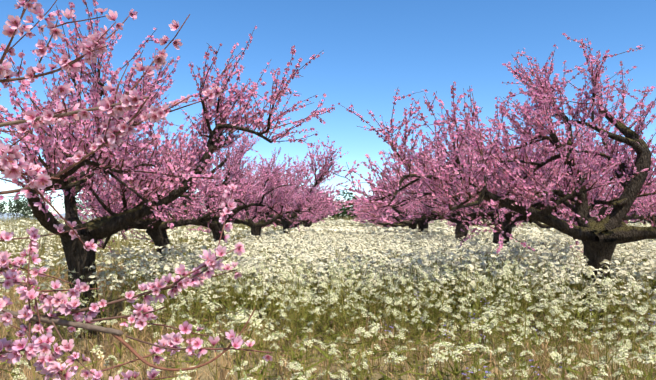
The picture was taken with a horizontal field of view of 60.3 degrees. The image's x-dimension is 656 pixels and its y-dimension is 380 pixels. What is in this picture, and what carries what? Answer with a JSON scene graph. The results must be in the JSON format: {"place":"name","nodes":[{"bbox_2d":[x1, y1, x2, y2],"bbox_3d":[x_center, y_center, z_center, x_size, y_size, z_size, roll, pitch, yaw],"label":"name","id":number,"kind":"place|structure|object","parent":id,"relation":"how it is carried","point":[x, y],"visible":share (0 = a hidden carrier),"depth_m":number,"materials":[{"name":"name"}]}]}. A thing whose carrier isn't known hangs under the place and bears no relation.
{"place":"outdoors","nodes":[
{"label":"outdoors","id":0,"kind":"place"},
{"bbox_2d":[0,213,334,220],"bbox_3d":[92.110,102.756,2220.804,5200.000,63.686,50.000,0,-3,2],"label":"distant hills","id":1,"kind":"structure","parent":0,"point":[5,215],"depth_m":2286.49,"materials":[{"name":"plant"}]},
{"bbox_2d":[0,241,655,379],"bbox_3d":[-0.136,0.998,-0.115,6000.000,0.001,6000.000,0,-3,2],"label":"ground","id":2,"kind":"structure","parent":0,"point":[377,375],"depth_m":4.30,"materials":[{"name":"plant"}]},
{"bbox_2d":[0,0,271,379],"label":"peach tree wood","id":3,"kind":"object","parent":2,"relation":"on","point":[96,45],"visible":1,"depth_m":1.30,"materials":[{"name":"pink plant"}]},
{"bbox_2d":[0,218,282,280],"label":"white wildflowers","id":4,"kind":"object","parent":2,"relation":"on","point":[118,246],"depth_m":13.29,"materials":[{"name":"white plant"}]},
{"bbox_2d":[51,120,274,278],"bbox_3d":[-2.461,0.261,8.461,3.277,2.612,3.805,1,-3,-18],"label":"peach tree","id":5,"kind":"object","parent":2,"relation":"on","point":[157,233],"visible":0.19,"depth_m":8.37,"materials":[{"name":"pink plant"}]},
{"bbox_2d":[0,0,334,338],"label":"peach tree","id":6,"kind":"object","parent":2,"relation":"on","point":[126,212],"visible":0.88,"depth_m":4.73,"materials":[{"name":"pink plant"}]},
{"bbox_2d":[166,129,314,246],"bbox_3d":[-1.828,0.218,11.995,3.434,3.127,4.460,-2,-4,26],"label":"peach tree","id":7,"kind":"object","parent":2,"relation":"on","point":[215,226],"visible":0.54,"depth_m":11.51,"materials":[{"name":"pink plant"}]},
{"bbox_2d":[185,147,342,248],"bbox_3d":[-1.477,0.458,15.356,4.287,3.125,3.022,-2,-4,29],"label":"peach tree","id":8,"kind":"object","parent":2,"relation":"on","point":[256,228],"visible":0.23,"depth_m":14.68,"materials":[{"name":"pink plant"}]},
{"bbox_2d":[236,185,314,226],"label":"peach tree","id":9,"kind":"object","parent":2,"relation":"on","point":[277,222],"visible":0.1,"depth_m":22.27,"materials":[{"name":"pink plant"}]},
{"bbox_2d":[246,198,327,227],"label":"peach tree","id":10,"kind":"object","parent":2,"relation":"on","point":[310,218],"visible":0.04,"depth_m":24.82,"materials":[{"name":"pink plant"}]},
{"bbox_2d":[216,136,363,233],"bbox_3d":[-1.066,0.233,18.605,4.421,3.888,3.849,2,-4,-36],"label":"peach tree","id":11,"kind":"object","parent":2,"relation":"on","point":[322,172],"visible":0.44,"depth_m":18.15,"materials":[{"name":"pink plant"}]},
{"bbox_2d":[269,182,342,226],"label":"peach tree","id":12,"kind":"object","parent":2,"relation":"on","point":[308,224],"visible":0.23,"depth_m":28.45,"materials":[{"name":"pink plant"}]},
{"bbox_2d":[0,218,651,231],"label":"field flowers","id":13,"kind":"object","parent":2,"relation":"on","point":[352,223],"visible":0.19,"depth_m":33.22,"materials":[{"name":"white plant"}]},
{"bbox_2d":[0,232,655,352],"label":"field flowers","id":14,"kind":"object","parent":2,"relation":"on","point":[636,258],"visible":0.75,"depth_m":5.71,"materials":[{"name":"white plant"}]},
{"bbox_2d":[0,253,655,379],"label":"field flowers","id":15,"kind":"object","parent":2,"relation":"on","point":[239,317],"visible":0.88,"depth_m":3.19,"materials":[{"name":"white plant"}]},
{"bbox_2d":[0,226,655,257],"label":"field flowers","id":16,"kind":"object","parent":2,"relation":"on","point":[437,230],"visible":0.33,"depth_m":17.33,"materials":[{"name":"white plant"}]},
{"bbox_2d":[350,187,403,220],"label":"peach tree","id":17,"kind":"object","parent":2,"relation":"on","point":[364,207],"visible":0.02,"depth_m":32.13,"materials":[{"name":"pink plant"}]},
{"bbox_2d":[353,195,419,226],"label":"peach tree","id":18,"kind":"object","parent":2,"relation":"on","point":[382,222],"visible":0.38,"depth_m":24.19,"materials":[{"name":"pink plant"}]},
{"bbox_2d":[361,201,433,226],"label":"peach tree","id":19,"kind":"object","parent":2,"relation":"on","point":[397,221],"visible":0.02,"depth_m":27.65,"materials":[{"name":"pink plant"}]},
{"bbox_2d":[354,169,446,229],"bbox_3d":[2.871,0.628,20.483,3.877,3.287,3.375,0,-3,5],"label":"peach tree","id":20,"kind":"object","parent":2,"relation":"on","point":[411,226],"visible":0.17,"depth_m":20.05,"materials":[{"name":"pink plant"}]},
{"bbox_2d":[353,145,477,234],"bbox_3d":[2.952,0.282,16.021,4.802,3.593,3.385,1,-3,-14],"label":"peach tree","id":21,"kind":"object","parent":2,"relation":"on","point":[422,226],"visible":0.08,"depth_m":16.44,"materials":[{"name":"pink plant"}]},
{"bbox_2d":[447,207,494,226],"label":"peach tree","id":22,"kind":"object","parent":2,"relation":"on","point":[482,219],"visible":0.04,"depth_m":28.74,"materials":[{"name":"pink plant"}]},
{"bbox_2d":[382,116,577,258],"bbox_3d":[3.029,0.089,12.464,4.995,3.457,3.846,-3,-5,45],"label":"peach tree","id":23,"kind":"object","parent":2,"relation":"on","point":[463,222],"visible":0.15,"depth_m":12.82,"materials":[{"name":"pink plant"}]},
{"bbox_2d":[319,33,655,331],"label":"peach tree","id":24,"kind":"object","parent":2,"relation":"on","point":[603,238],"visible":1,"depth_m":5.09,"materials":[{"name":"pink plant"}]},
{"bbox_2d":[378,96,640,276],"bbox_3d":[2.824,0.139,9.166,3.768,2.958,4.376,2,-4,-32],"label":"peach tree","id":25,"kind":"object","parent":2,"relation":"on","point":[555,212],"visible":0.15,"depth_m":8.72,"materials":[{"name":"pink plant"}]},
{"bbox_2d":[385,294,655,379],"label":"purple wildflowers","id":26,"kind":"object","parent":2,"relation":"on","point":[505,348],"visible":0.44,"depth_m":3.36,"materials":[{"name":"plant"}]},
{"bbox_2d":[508,208,600,228],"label":"peach tree","id":27,"kind":"object","parent":2,"relation":"on","point":[539,224],"visible":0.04,"depth_m":20.92,"materials":[{"name":"pink plant"}]},
{"bbox_2d":[590,189,612,215],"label":"peach tree","id":28,"kind":"object","parent":2,"relation":"on","point":[607,210],"depth_m":25.79,"materials":[{"name":"pink plant"}]},
{"bbox_2d":[563,175,655,223],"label":"peach tree","id":29,"kind":"object","parent":2,"relation":"on","point":[603,209],"visible":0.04,"depth_m":17.17,"materials":[{"name":"pink plant"}]},
{"bbox_2d":[594,147,655,223],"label":"peach tree","id":30,"kind":"object","parent":2,"relation":"on","point":[643,205],"visible":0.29,"depth_m":12.85,"materials":[{"name":"pink plant"}]},
{"bbox_2d":[624,175,655,224],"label":"peach tree","id":31,"kind":"object","parent":2,"relation":"on","point":[635,221],"visible":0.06,"depth_m":20.33,"materials":[{"name":"pink plant"}]},
{"bbox_2d":[0,0,655,220],"label":"sky","id":32,"kind":"structure","parent":0,"point":[373,49],"materials":[{"name":"blue"}]},
{"label":"green field","id":33,"kind":"structure","parent":0,"visible":0},
{"bbox_2d":[0,191,612,219],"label":"trees","id":34,"kind":"object","parent":33,"relation":"on","point":[26,209],"visible":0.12,"depth_m":224.46,"materials":[{"name":"plant"}]}
]}

